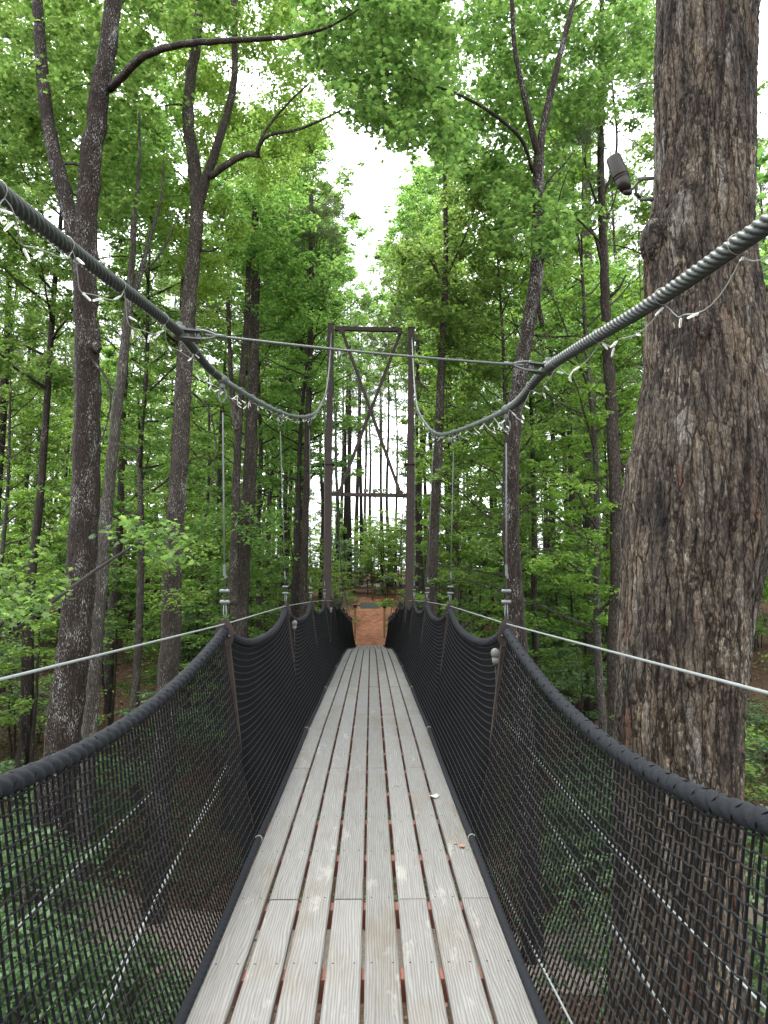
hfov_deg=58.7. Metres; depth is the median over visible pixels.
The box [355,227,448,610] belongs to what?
pine tree
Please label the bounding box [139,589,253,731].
sapling
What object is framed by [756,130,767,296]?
pine tree
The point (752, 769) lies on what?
sapling
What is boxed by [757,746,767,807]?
sapling
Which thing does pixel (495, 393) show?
broadleaf tree
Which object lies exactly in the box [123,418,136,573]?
broadleaf tree
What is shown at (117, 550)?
pine tree
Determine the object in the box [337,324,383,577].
pine tree
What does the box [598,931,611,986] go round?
sapling
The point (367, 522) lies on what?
sapling
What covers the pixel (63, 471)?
broadleaf tree
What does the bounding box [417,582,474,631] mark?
sapling
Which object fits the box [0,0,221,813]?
broadleaf tree
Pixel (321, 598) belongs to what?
shrub
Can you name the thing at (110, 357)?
pine tree
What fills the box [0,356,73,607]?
broadleaf tree
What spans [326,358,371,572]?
pine tree
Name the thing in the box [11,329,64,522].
pine tree
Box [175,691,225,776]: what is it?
sapling
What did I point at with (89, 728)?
spindly tree
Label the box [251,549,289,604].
sapling
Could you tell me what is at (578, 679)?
sapling
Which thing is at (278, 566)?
sapling
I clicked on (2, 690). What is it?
sapling
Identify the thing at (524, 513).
broadleaf tree
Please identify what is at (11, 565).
sapling
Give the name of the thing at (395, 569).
sapling
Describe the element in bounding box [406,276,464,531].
pine tree
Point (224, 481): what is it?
broadleaf tree
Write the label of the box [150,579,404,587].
path
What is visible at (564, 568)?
sapling
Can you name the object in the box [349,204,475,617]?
broadleaf tree
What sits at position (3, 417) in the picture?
pine tree
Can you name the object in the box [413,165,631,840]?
broadleaf tree
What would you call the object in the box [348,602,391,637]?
gate frame
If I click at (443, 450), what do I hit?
broadleaf tree
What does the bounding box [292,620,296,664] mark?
net lamp
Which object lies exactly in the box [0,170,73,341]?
pine tree
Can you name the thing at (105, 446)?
broadleaf tree
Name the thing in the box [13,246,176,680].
broadleaf tree
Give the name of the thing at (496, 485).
broadleaf tree
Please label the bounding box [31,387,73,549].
broadleaf tree
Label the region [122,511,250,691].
sapling
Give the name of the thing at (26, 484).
pine tree
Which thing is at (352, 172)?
broadleaf tree
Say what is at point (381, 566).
sapling
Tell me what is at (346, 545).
sapling
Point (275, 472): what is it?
broadleaf tree
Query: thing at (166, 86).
broadleaf tree
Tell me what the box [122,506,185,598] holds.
sapling
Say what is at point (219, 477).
pine tree
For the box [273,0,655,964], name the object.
maple tree
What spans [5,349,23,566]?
pine tree
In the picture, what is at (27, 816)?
sapling
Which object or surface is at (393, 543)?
shrub
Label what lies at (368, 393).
pine tree
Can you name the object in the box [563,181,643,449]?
pine tree
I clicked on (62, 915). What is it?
sapling
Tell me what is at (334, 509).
sapling
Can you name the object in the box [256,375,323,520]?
broadleaf tree
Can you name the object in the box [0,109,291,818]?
broadleaf tree
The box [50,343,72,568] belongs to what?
pine tree
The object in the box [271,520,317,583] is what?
sapling
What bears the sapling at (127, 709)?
on the ground at (124, 669)
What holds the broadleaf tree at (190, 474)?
on the ground at (124, 669)
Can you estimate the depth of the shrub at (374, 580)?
55.55 m
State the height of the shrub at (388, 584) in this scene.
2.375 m
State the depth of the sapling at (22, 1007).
8.46 m
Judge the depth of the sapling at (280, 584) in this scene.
41.23 m
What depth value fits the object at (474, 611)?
43.15 m
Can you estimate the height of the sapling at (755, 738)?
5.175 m
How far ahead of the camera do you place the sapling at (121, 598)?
39.08 m
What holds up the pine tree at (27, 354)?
on the ground at (124, 669)
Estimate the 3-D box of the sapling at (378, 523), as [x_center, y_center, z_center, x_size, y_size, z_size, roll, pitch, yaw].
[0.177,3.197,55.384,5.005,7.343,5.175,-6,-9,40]
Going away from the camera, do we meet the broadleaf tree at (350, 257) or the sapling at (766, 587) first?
the sapling at (766, 587)
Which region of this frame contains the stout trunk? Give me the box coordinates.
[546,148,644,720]
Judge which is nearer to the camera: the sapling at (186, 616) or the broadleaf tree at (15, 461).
the sapling at (186, 616)
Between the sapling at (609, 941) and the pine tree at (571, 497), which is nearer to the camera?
the sapling at (609, 941)
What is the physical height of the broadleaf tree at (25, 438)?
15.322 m
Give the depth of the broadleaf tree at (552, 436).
32.65 m
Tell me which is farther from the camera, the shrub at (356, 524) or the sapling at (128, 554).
the shrub at (356, 524)
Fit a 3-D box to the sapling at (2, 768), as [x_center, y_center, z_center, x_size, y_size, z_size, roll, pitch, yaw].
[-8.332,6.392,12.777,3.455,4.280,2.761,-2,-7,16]
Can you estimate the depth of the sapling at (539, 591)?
36.73 m
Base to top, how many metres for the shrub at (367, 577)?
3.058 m
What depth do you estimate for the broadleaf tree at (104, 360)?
39.73 m
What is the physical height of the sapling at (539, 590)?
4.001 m
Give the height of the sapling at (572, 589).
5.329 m
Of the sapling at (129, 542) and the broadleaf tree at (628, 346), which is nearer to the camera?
the broadleaf tree at (628, 346)
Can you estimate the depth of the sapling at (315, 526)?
64.73 m
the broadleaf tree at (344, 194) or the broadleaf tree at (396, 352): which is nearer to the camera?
the broadleaf tree at (344, 194)
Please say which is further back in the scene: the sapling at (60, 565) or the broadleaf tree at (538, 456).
the sapling at (60, 565)
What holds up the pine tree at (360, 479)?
on the ground at (124, 669)
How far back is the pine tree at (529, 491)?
49.40 m
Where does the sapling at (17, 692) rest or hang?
on the ground at (124, 669)
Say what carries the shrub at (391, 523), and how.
on the ground at (124, 669)
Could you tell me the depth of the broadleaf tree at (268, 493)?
33.94 m
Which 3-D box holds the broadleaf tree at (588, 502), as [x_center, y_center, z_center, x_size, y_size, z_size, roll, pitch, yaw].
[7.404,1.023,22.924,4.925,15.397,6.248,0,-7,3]
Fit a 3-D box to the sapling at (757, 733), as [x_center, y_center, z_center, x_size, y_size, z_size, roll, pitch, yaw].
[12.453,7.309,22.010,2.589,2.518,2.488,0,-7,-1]
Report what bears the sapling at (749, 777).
on the ground at (124, 669)
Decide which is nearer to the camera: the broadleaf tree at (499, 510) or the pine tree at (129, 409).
the broadleaf tree at (499, 510)
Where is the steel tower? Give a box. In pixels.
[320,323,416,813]
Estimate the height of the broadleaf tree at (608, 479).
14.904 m
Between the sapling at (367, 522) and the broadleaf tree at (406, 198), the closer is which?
the broadleaf tree at (406, 198)
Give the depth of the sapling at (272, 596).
37.38 m
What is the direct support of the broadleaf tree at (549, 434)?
on the ground at (124, 669)
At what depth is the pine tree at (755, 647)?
33.50 m
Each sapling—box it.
[0,486,66,630]
[0,506,206,638]
[0,543,60,672]
[0,563,113,814]
[0,581,36,660]
[0,631,41,694]
[0,644,52,766]
[0,759,24,890]
[0,775,115,857]
[0,803,29,850]
[0,822,76,968]
[0,823,143,1023]
[0,845,47,993]
[0,902,124,1023]
[1,671,54,742]
[6,884,124,1023]
[11,598,53,633]
[12,543,66,645]
[22,754,139,843]
[34,618,59,659]
[36,924,181,1023]
[46,527,67,609]
[50,959,192,1023]
[54,558,178,747]
[56,519,134,601]
[58,488,152,616]
[98,689,217,847]
[107,510,187,626]
[107,550,161,652]
[109,503,157,615]
[118,595,155,639]
[119,509,226,622]
[119,589,151,624]
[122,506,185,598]
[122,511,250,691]
[127,531,230,708]
[132,518,267,706]
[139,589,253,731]
[155,618,209,671]
[158,551,282,745]
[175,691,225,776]
[183,491,215,593]
[209,547,290,680]
[229,497,274,550]
[249,573,279,620]
[251,517,360,625]
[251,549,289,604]
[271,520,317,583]
[271,574,319,618]
[272,519,319,589]
[272,571,291,602]
[308,501,342,555]
[311,498,357,580]
[312,519,352,568]
[314,532,366,587]
[321,590,362,612]
[332,525,363,584]
[334,542,366,591]
[353,516,380,581]
[353,524,386,583]
[354,508,405,590]
[360,527,400,585]
[360,530,401,592]
[379,506,443,583]
[380,525,405,588]
[380,554,405,588]
[393,512,405,562]
[400,507,445,569]
[401,548,447,601]
[413,572,468,614]
[415,528,449,607]
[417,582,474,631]
[419,530,594,779]
[439,595,488,633]
[440,519,486,619]
[445,507,504,630]
[461,502,540,629]
[475,514,565,615]
[476,551,527,611]
[488,517,542,579]
[489,551,578,667]
[505,769,612,930]
[521,520,605,697]
[523,571,558,598]
[523,575,561,607]
[525,618,584,708]
[526,598,583,669]
[531,544,609,747]
[532,645,607,793]
[532,851,613,1023]
[538,743,612,826]
[540,805,612,906]
[549,580,583,632]
[554,668,606,708]
[555,562,566,590]
[559,550,582,635]
[569,571,609,675]
[575,491,605,527]
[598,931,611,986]
[601,878,767,1005]
[603,715,767,864]
[744,702,767,782]
[744,724,767,804]
[745,725,764,746]
[745,844,767,1017]
[746,702,767,764]
[746,804,767,970]
[746,831,767,944]
[753,652,767,746]
[757,607,767,647]
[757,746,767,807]
[760,577,767,609]
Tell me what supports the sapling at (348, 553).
on the ground at (124, 669)
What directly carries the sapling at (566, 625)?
on the ground at (124, 669)
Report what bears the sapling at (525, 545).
on the ground at (124, 669)
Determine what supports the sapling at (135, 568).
on the ground at (124, 669)
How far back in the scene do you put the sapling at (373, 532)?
58.70 m
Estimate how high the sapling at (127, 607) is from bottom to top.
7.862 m
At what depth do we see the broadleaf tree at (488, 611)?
47.50 m
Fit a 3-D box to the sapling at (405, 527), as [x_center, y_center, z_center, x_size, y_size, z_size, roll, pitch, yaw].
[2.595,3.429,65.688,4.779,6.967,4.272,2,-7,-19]
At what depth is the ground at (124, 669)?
21.05 m
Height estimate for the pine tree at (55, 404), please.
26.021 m
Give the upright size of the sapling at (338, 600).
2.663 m
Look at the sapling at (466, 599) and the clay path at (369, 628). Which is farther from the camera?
the clay path at (369, 628)
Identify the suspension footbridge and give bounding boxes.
[0,180,767,1023]
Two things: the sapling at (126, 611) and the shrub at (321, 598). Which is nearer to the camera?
the sapling at (126, 611)
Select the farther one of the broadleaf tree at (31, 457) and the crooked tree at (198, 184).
the broadleaf tree at (31, 457)
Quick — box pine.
[248,193,355,749]
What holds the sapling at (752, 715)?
on the ground at (124, 669)
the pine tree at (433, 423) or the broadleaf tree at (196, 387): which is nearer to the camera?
the pine tree at (433, 423)
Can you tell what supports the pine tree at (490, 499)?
on the ground at (124, 669)
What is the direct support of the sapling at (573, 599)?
on the ground at (124, 669)
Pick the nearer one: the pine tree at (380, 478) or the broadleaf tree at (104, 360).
the broadleaf tree at (104, 360)
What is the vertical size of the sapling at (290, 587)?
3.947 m
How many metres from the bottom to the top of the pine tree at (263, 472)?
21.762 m
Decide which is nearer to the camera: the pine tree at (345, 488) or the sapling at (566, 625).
the sapling at (566, 625)
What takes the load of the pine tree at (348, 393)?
on the ground at (124, 669)
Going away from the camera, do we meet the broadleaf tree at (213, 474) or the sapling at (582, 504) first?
the broadleaf tree at (213, 474)
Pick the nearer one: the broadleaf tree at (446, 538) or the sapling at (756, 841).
the sapling at (756, 841)
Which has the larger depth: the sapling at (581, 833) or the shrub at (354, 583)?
the shrub at (354, 583)
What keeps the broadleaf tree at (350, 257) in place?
on the ground at (124, 669)
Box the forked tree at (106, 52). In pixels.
[0,0,358,999]
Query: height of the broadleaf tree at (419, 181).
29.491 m
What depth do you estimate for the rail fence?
50.37 m
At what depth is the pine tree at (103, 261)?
41.69 m
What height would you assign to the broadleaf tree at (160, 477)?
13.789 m
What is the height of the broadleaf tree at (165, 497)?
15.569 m
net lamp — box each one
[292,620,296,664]
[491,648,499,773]
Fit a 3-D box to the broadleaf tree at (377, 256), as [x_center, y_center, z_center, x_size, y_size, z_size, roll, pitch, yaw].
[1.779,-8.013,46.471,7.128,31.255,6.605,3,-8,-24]
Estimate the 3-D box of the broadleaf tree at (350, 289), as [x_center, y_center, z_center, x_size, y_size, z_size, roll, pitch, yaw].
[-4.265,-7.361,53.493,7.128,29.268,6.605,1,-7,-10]
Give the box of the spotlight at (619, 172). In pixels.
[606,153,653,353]
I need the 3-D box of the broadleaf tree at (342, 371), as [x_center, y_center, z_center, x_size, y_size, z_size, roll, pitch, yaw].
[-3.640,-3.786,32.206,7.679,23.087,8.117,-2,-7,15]
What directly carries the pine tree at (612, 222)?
on the ground at (124, 669)
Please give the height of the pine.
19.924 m
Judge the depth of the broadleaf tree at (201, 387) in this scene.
57.16 m
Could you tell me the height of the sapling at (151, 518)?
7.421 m
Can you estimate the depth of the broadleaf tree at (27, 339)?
23.63 m
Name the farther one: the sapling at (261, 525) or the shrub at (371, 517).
the shrub at (371, 517)
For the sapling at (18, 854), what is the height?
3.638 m
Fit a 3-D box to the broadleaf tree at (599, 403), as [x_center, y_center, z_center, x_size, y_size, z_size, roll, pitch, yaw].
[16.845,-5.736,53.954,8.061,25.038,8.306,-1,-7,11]
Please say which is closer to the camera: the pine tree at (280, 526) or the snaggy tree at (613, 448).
the snaggy tree at (613, 448)
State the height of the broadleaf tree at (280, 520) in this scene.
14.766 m
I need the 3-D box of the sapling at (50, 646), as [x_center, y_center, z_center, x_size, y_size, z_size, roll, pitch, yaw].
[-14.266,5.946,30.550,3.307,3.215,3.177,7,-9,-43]
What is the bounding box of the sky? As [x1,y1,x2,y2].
[0,0,767,570]
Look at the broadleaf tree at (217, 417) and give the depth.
36.73 m
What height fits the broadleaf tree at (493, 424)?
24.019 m
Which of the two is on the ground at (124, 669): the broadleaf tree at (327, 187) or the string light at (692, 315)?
the broadleaf tree at (327, 187)
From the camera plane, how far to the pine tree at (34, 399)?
49.05 m
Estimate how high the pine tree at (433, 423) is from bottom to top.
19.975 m
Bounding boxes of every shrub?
[307,559,343,609]
[308,542,348,594]
[331,563,359,605]
[345,576,360,592]
[351,518,370,561]
[353,561,377,596]
[358,514,385,567]
[361,564,384,590]
[372,575,399,598]
[376,516,404,548]
[377,523,405,575]
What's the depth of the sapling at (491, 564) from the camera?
21.27 m
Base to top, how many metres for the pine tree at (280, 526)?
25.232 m
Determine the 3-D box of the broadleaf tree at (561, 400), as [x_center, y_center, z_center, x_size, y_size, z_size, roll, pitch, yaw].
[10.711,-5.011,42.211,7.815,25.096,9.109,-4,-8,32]
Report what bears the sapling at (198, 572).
on the ground at (124, 669)
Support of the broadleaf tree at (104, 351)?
on the ground at (124, 669)
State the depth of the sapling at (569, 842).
14.69 m
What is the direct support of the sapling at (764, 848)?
on the ground at (124, 669)
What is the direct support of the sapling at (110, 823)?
on the ground at (124, 669)
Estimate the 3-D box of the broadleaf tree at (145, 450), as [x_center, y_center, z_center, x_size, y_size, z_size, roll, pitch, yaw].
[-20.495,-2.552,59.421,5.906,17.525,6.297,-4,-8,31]
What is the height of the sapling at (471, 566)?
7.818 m
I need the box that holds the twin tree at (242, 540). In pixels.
[186,170,342,833]
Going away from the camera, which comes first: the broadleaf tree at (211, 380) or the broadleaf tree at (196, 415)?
the broadleaf tree at (196, 415)
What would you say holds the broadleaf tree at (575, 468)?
on the ground at (124, 669)
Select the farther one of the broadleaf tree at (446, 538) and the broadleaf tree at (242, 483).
the broadleaf tree at (242, 483)
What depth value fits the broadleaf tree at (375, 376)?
59.21 m
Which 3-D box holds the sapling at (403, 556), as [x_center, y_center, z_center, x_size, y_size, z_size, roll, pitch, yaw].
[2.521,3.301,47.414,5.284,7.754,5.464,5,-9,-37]
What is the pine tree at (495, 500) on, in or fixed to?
on the ground at (124, 669)
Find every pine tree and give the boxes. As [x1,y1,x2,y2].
[0,39,110,516]
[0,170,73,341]
[0,200,70,425]
[0,308,41,407]
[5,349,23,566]
[6,225,71,563]
[7,318,55,472]
[8,272,73,624]
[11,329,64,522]
[22,292,73,563]
[50,255,141,424]
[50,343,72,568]
[60,208,178,713]
[73,307,140,461]
[101,311,156,573]
[113,316,174,593]
[118,220,236,475]
[144,277,207,509]
[151,212,273,678]
[221,310,285,632]
[228,311,244,498]
[260,353,281,594]
[273,267,351,570]
[299,286,376,609]
[319,445,341,529]
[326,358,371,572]
[333,336,366,476]
[334,270,392,588]
[334,299,376,584]
[335,333,384,584]
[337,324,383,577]
[339,304,374,440]
[343,313,403,572]
[352,386,386,571]
[353,362,395,570]
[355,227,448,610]
[361,361,396,569]
[377,343,433,557]
[383,324,407,571]
[396,209,479,599]
[397,299,481,601]
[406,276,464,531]
[460,158,574,583]
[486,343,505,607]
[492,390,501,510]
[502,329,549,596]
[529,182,594,634]
[549,148,651,490]
[555,337,596,579]
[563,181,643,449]
[575,287,640,520]
[576,365,641,434]
[628,219,648,400]
[753,208,764,651]
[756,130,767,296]
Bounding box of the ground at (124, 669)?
[0,563,767,1023]
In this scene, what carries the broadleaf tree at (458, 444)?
on the ground at (124, 669)
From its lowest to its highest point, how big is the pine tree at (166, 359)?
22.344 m
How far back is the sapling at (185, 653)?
30.06 m
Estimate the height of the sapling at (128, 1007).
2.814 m
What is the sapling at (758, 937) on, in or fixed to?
on the ground at (124, 669)
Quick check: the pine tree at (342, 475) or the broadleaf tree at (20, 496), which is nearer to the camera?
the broadleaf tree at (20, 496)
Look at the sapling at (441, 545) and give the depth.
48.34 m
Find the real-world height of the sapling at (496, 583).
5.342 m
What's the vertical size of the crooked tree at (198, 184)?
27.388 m
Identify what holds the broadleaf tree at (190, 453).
on the ground at (124, 669)
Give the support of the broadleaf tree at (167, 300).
on the ground at (124, 669)
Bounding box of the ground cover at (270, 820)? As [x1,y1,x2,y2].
[0,646,767,1023]
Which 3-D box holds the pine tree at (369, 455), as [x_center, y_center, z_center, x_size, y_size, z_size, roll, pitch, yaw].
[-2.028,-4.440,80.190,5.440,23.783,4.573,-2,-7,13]
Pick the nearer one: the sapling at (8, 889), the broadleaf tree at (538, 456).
the sapling at (8, 889)
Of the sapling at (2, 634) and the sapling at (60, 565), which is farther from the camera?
the sapling at (60, 565)
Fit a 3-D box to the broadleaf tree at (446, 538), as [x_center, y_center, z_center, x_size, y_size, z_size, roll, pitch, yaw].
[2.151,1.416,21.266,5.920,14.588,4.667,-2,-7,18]
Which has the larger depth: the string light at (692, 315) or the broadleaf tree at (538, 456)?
the broadleaf tree at (538, 456)
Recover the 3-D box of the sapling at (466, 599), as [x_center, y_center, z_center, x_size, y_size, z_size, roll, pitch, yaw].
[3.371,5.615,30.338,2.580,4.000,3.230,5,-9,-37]
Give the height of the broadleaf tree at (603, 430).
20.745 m
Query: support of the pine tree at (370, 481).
on the ground at (124, 669)
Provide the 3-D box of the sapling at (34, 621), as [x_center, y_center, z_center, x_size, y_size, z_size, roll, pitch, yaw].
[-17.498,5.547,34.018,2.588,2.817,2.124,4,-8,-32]
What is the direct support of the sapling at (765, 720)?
on the ground at (124, 669)
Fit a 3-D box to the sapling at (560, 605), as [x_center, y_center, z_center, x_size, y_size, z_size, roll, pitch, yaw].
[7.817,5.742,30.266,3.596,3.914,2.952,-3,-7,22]
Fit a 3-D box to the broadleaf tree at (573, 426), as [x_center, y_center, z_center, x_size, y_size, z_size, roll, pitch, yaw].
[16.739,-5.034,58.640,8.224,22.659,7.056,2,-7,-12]
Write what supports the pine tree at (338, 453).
on the ground at (124, 669)
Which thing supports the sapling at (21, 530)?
on the ground at (124, 669)
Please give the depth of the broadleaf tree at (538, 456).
22.44 m
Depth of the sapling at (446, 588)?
39.12 m
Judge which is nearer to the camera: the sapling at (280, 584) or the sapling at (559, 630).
the sapling at (559, 630)
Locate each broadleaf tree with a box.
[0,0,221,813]
[0,3,113,413]
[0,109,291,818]
[0,251,73,614]
[0,344,61,589]
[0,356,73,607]
[0,444,35,593]
[1,360,73,646]
[4,420,37,503]
[7,415,71,599]
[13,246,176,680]
[18,285,118,563]
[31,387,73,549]
[40,345,155,592]
[49,357,158,555]
[58,311,149,487]
[64,444,137,630]
[67,4,340,364]
[102,250,198,591]
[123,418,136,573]
[124,318,213,547]
[124,423,183,612]
[128,278,239,516]
[130,397,165,518]
[136,397,190,582]
[144,296,263,647]
[151,375,218,579]
[151,423,207,578]
[163,137,315,637]
[163,417,212,517]
[164,185,366,634]
[164,363,212,456]
[183,389,243,556]
[187,364,227,514]
[190,406,273,561]
[193,371,257,551]
[196,265,353,631]
[196,388,232,535]
[197,89,317,417]
[209,195,397,616]
[217,104,377,616]
[224,139,342,628]
[228,413,272,566]
[235,191,386,617]
[241,414,321,613]
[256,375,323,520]
[260,117,382,611]
[263,190,352,591]
[263,376,294,573]
[286,148,375,350]
[288,462,314,529]
[314,208,361,597]
[326,245,374,598]
[343,291,390,569]
[348,242,407,586]
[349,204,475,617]
[349,207,522,609]
[358,183,427,553]
[362,157,546,486]
[367,216,466,585]
[368,334,550,690]
[374,154,442,607]
[385,154,477,575]
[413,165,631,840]
[416,173,642,777]
[419,359,501,616]
[422,438,470,532]
[426,374,483,482]
[448,263,580,538]
[449,82,644,775]
[453,247,512,614]
[464,331,510,506]
[472,435,502,508]
[478,269,603,629]
[496,119,637,668]
[501,433,564,595]
[505,252,620,628]
[525,326,643,688]
[535,351,583,489]
[554,347,599,490]
[555,411,608,573]
[559,0,767,391]
[564,306,642,472]
[572,351,640,490]
[575,227,642,431]
[575,387,636,642]
[595,217,767,442]
[598,445,624,551]
[750,574,767,680]
[756,188,767,268]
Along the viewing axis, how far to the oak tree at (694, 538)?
4.85 m
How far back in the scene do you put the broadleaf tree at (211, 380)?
62.69 m
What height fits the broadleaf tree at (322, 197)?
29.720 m
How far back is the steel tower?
16.71 m
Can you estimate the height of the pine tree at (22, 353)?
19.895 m
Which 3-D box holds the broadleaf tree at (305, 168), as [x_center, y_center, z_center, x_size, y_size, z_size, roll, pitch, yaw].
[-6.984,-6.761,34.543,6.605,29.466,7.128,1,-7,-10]
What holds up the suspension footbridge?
attached to the steel tower
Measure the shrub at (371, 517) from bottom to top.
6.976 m
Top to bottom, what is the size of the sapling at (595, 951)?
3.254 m
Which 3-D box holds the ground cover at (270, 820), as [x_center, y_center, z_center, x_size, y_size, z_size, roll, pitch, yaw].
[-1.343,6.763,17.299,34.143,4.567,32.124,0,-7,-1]
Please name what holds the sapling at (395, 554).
on the ground at (124, 669)
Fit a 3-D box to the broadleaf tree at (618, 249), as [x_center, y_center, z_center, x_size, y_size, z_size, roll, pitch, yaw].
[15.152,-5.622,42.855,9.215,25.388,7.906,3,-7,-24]
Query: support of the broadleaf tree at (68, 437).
on the ground at (124, 669)
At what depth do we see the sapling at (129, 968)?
8.95 m
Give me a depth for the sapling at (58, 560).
41.59 m
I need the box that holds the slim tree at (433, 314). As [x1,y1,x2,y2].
[378,157,523,850]
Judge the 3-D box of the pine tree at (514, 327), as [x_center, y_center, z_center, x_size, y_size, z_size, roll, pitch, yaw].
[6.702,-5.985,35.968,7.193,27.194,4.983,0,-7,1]
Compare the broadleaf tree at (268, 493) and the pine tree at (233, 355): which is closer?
the broadleaf tree at (268, 493)
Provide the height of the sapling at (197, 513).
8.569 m
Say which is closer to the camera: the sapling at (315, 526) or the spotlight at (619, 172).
the spotlight at (619, 172)
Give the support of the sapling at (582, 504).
on the ground at (124, 669)
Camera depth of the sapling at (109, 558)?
36.76 m
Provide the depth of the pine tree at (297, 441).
36.02 m
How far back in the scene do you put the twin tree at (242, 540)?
19.28 m
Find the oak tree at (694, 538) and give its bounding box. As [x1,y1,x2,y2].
[605,0,767,1023]
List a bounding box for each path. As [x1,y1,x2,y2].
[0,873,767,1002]
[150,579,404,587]
[345,588,413,645]
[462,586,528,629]
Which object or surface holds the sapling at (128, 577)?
on the ground at (124, 669)
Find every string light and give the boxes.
[0,180,331,422]
[412,233,767,441]
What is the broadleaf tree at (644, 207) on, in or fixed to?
on the ground at (124, 669)
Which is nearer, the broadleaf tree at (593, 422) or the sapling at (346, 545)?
the broadleaf tree at (593, 422)
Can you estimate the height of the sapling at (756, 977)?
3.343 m
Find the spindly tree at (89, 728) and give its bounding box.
[68,77,215,933]
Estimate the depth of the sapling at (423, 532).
56.27 m
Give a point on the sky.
(372, 183)
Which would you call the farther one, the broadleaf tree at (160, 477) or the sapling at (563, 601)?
the broadleaf tree at (160, 477)
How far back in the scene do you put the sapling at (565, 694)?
26.52 m
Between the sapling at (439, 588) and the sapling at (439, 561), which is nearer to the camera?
the sapling at (439, 588)
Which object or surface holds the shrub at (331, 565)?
on the ground at (124, 669)
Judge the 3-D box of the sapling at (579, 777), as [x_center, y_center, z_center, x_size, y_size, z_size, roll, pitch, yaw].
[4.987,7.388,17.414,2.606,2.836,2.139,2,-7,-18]
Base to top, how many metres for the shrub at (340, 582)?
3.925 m
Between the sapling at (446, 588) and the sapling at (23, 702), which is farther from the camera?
the sapling at (446, 588)
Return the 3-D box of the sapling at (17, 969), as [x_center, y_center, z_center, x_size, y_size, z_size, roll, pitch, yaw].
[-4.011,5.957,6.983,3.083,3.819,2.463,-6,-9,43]
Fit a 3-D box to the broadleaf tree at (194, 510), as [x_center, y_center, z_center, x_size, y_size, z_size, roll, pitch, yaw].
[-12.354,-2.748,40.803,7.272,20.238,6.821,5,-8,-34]
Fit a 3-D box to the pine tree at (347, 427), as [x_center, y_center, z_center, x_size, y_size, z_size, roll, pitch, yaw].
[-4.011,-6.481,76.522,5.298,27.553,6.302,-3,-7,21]
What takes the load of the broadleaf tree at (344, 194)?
on the ground at (124, 669)
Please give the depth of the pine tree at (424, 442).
50.11 m
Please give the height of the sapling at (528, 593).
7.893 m
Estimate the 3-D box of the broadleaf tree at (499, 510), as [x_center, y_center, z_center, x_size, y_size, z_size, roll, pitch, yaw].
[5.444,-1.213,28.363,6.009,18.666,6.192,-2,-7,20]
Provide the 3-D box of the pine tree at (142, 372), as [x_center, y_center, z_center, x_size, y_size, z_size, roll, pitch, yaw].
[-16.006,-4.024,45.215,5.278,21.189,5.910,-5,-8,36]
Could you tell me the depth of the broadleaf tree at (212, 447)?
59.73 m
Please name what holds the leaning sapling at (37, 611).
on the ground at (124, 669)
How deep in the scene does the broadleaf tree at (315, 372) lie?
22.42 m
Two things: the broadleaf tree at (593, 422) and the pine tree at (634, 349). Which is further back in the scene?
the pine tree at (634, 349)
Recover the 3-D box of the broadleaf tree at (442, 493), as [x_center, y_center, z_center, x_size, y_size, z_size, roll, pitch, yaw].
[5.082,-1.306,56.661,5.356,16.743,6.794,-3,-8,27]
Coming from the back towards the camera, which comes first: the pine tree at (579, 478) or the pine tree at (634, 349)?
the pine tree at (579, 478)
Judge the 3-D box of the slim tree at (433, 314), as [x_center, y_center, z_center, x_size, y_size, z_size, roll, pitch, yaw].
[2.070,-1.418,18.712,4.515,20.530,4.904,0,-7,-1]
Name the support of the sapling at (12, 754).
on the ground at (124, 669)
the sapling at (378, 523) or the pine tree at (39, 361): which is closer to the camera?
the pine tree at (39, 361)
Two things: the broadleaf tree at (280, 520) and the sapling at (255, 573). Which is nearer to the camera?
the sapling at (255, 573)
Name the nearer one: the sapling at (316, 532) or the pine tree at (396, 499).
the sapling at (316, 532)
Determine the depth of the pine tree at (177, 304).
61.50 m
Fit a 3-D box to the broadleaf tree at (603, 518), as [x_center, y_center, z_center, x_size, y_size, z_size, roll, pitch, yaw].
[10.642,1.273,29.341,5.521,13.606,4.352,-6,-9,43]
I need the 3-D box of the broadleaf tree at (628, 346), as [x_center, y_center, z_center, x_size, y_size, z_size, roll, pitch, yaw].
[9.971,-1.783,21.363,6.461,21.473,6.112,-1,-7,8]
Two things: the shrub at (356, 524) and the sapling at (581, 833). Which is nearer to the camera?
the sapling at (581, 833)
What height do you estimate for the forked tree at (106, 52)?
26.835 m
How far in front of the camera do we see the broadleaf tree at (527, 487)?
39.54 m
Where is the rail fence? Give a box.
[272,585,404,602]
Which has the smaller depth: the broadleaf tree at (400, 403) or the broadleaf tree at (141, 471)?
the broadleaf tree at (141, 471)
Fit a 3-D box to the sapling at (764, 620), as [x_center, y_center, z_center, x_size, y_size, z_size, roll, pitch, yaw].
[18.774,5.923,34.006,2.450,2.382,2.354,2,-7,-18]
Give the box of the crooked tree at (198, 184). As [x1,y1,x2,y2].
[142,0,346,924]
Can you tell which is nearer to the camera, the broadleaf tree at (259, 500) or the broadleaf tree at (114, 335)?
the broadleaf tree at (259, 500)
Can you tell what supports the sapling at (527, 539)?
on the ground at (124, 669)
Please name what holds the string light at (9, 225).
hanging from the suspension footbridge
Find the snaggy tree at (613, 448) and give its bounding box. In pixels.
[545,0,653,851]
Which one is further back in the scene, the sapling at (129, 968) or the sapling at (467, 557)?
the sapling at (467, 557)
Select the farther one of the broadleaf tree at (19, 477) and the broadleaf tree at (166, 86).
the broadleaf tree at (19, 477)
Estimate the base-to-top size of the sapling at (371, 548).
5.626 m

